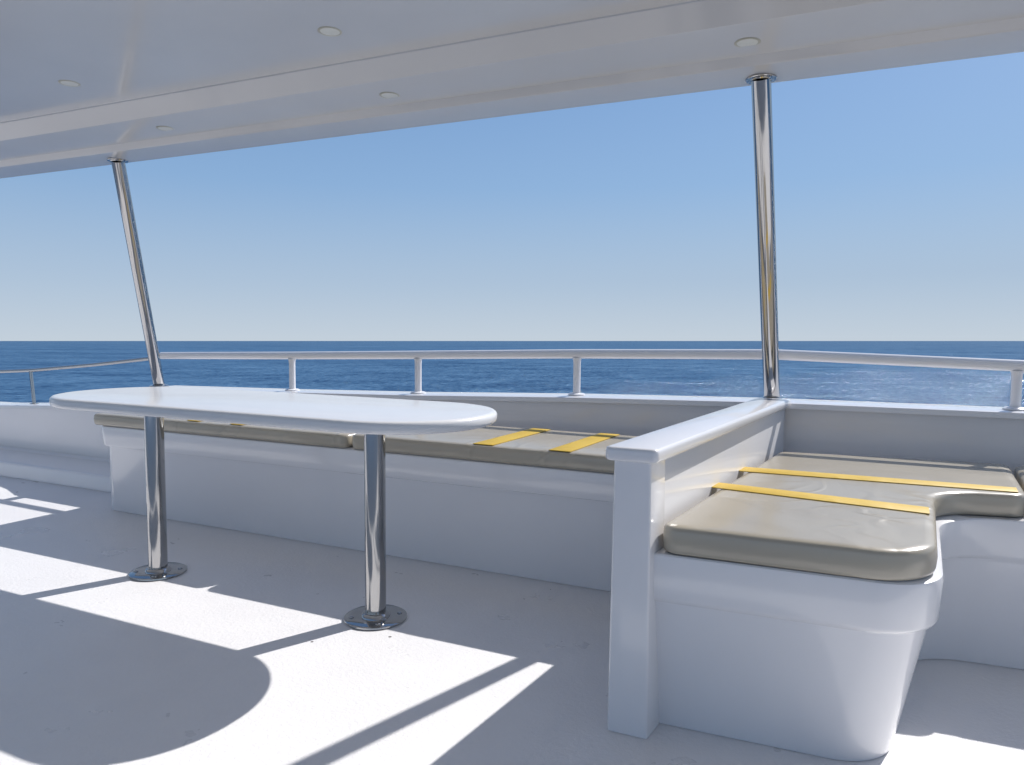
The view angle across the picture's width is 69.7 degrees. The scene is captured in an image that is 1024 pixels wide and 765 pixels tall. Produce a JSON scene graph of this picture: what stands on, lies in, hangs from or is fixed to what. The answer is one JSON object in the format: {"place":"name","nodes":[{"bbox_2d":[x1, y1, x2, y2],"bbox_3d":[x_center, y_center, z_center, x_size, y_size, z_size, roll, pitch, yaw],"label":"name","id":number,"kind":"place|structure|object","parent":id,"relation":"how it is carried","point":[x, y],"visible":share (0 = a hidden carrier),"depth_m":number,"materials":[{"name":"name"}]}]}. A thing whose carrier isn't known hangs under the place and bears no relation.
{"place":"outdoors","nodes":[
{"label":"outdoors","id":0,"kind":"place"},
{"bbox_2d":[0,476,1023,764],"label":"deck floor","id":1,"kind":"structure","parent":0,"point":[236,648],"depth_m":2.36,"materials":[{"name":"white paint"}]},
{"bbox_2d":[49,387,496,630],"bbox_3d":[-1.014,0.469,2.973,2.030,0.796,0.684,3,5,25],"label":"deck table","id":2,"kind":"object","parent":1,"relation":"on","point":[374,421],"visible":1,"depth_m":2.73,"materials":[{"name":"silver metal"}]},
{"bbox_2d":[101,425,613,591],"bbox_3d":[-0.674,0.543,3.830,3.585,0.524,0.773,2,5,25],"label":"long bench","id":3,"kind":"object","parent":1,"relation":"on","point":[550,524],"visible":0.49,"depth_m":3.42,"materials":[{"name":"white plastic"}]},
{"bbox_2d":[94,413,353,447],"bbox_3d":[-1.450,0.221,4.064,1.776,0.065,0.614,3,5,25],"label":"seat cushion","id":4,"kind":"object","parent":3,"relation":"on","point":[307,437],"visible":0.43,"depth_m":3.70,"materials":[{"name":"beige leather"}]},
{"bbox_2d":[352,426,637,472],"bbox_3d":[0.128,0.288,3.339,1.676,0.069,0.609,3,5,25],"label":"seat cushion","id":5,"kind":"object","parent":3,"relation":"on","point":[532,450],"visible":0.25,"depth_m":3.19,"materials":[{"name":"beige leather"}]},
{"bbox_2d":[473,428,550,445],"bbox_3d":[0.011,0.247,3.382,0.095,0.012,0.568,2,4,29],"label":"yellow strap","id":6,"kind":"object","parent":5,"relation":"on","point":[510,437],"visible":1,"depth_m":3.35,"materials":[{"name":"yellow fabric"}]},
{"bbox_2d":[549,433,619,451],"bbox_3d":[0.328,0.261,3.236,0.095,0.012,0.568,2,4,29],"label":"yellow strap","id":7,"kind":"object","parent":5,"relation":"on","point":[582,443],"visible":1,"depth_m":3.20,"materials":[{"name":"yellow fabric"}]},
{"bbox_2d":[0,385,1023,491],"bbox_3d":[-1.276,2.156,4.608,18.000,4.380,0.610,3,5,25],"label":"stern bulwark","id":8,"kind":"object","parent":1,"relation":"on","point":[45,442],"visible":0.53,"depth_m":3.63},
{"bbox_2d":[0,357,148,403],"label":"steel handrail","id":9,"kind":"object","parent":8,"relation":"on","point":[30,371],"visible":0.94,"depth_m":5.57,"materials":[{"name":"grey metal"}]},
{"bbox_2d":[107,157,168,386],"bbox_3d":[-2.359,-0.621,4.665,0.126,1.382,1.012,-1,3,-13],"label":"canopy post","id":10,"kind":"object","parent":8,"relation":"on","point":[119,169],"visible":0.96,"depth_m":4.56,"materials":[{"name":"silver metal"}]},
{"bbox_2d":[159,349,761,395],"bbox_3d":[-0.610,-0.066,4.279,4.028,0.276,0.090,1,4,25],"label":"white handrail","id":11,"kind":"object","parent":8,"relation":"on","point":[576,355],"visible":0.97,"depth_m":4.03,"materials":[{"name":"white metal"}]},
{"bbox_2d":[745,73,784,398],"bbox_3d":[1.072,-0.524,3.077,0.136,1.288,0.786,3,5,25],"label":"canopy post","id":12,"kind":"object","parent":8,"relation":"on","point":[761,90],"visible":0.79,"depth_m":2.98,"materials":[{"name":"silver metal"}]},
{"bbox_2d":[0,0,1023,178],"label":"deck canopy","id":13,"kind":"object","parent":12,"relation":"on","point":[203,76],"visible":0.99,"depth_m":2.76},
{"bbox_2d":[58,80,80,86],"bbox_3d":[-1.951,-1.321,3.243,0.087,0.008,0.087,2,5,25],"label":"ceiling lamp","id":14,"kind":"object","parent":13,"relation":"attached to","point":[69,83],"visible":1,"depth_m":3.24,"materials":[{"name":"white plastic"}]},
{"bbox_2d":[156,126,174,130],"bbox_3d":[-1.729,-1.269,3.669,0.087,0.008,0.087,2,5,25],"label":"ceiling lamp","id":15,"kind":"object","parent":13,"relation":"attached to","point":[164,128],"visible":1,"depth_m":3.66,"materials":[{"name":"white plastic"}]},
{"bbox_2d":[317,26,341,36],"bbox_3d":[-0.655,-1.264,2.645,0.087,0.008,0.087,2,5,25],"label":"ceiling lamp","id":16,"kind":"object","parent":13,"relation":"attached to","point":[328,31],"visible":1,"depth_m":2.64,"materials":[{"name":"white plastic"}]},
{"bbox_2d":[379,92,399,98],"bbox_3d":[-0.518,-1.216,3.111,0.087,0.008,0.087,2,5,25],"label":"ceiling lamp","id":17,"kind":"object","parent":13,"relation":"attached to","point":[387,95],"visible":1,"depth_m":3.11,"materials":[{"name":"white plastic"}]},
{"bbox_2d":[734,37,760,47],"bbox_3d":[0.801,-1.159,2.503,0.087,0.008,0.087,3,5,25],"label":"ceiling lamp","id":18,"kind":"object","parent":13,"relation":"attached to","point":[746,41],"visible":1,"depth_m":2.50,"materials":[{"name":"white plastic"}]},
{"bbox_2d":[779,349,1023,410],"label":"white handrail","id":19,"kind":"object","parent":8,"relation":"on","point":[1015,368],"visible":0.98,"depth_m":3.15,"materials":[{"name":"white metal"}]},
{"bbox_2d":[606,398,790,738],"bbox_3d":[0.749,0.513,2.648,0.143,0.808,1.700,2,4,32],"label":"bench partition","id":20,"kind":"object","parent":1,"relation":"on","point":[663,477],"visible":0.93,"depth_m":1.99,"materials":[{"name":"white plastic"}]},
{"bbox_2d":[654,515,1023,760],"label":"short bench","id":21,"kind":"object","parent":1,"relation":"on","point":[816,664],"visible":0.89,"depth_m":1.91,"materials":[{"name":"white plastic"}]},
{"bbox_2d":[663,452,1023,580],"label":"seat cushion","id":22,"kind":"object","parent":21,"relation":"on","point":[856,541],"visible":0.99,"depth_m":2.06,"materials":[{"name":"beige leather"}]},
{"bbox_2d":[712,482,929,513],"bbox_3d":[0.931,0.355,2.289,0.646,0.015,0.085,2,4,31],"label":"yellow strap","id":23,"kind":"object","parent":22,"relation":"on","point":[845,500],"visible":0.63,"depth_m":2.26,"materials":[{"name":"yellow fabric"}]},
{"bbox_2d":[739,467,1018,492],"bbox_3d":[1.242,0.336,2.575,0.903,0.018,0.090,1,3,21],"label":"yellow strap","id":24,"kind":"object","parent":22,"relation":"on","point":[880,479],"visible":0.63,"depth_m":2.55,"materials":[{"name":"yellow fabric"}]},
{"bbox_2d":[1013,466,1023,490],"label":"seat cushion","id":25,"kind":"object","parent":21,"relation":"on","point":[1018,474],"visible":0.74,"depth_m":2.75,"materials":[{"name":"beige leather"}]},
{"bbox_2d":[0,341,1023,406],"bbox_3d":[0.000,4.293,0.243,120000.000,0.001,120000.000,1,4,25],"label":"sea water","id":26,"kind":"structure","parent":0,"point":[811,380],"depth_m":103.49,"materials":[{"name":"blue liquid"}]},
{"bbox_2d":[0,52,1023,340],"label":"sky","id":27,"kind":"structure","parent":0,"point":[899,191],"materials":[{"name":"blue"}]}
]}

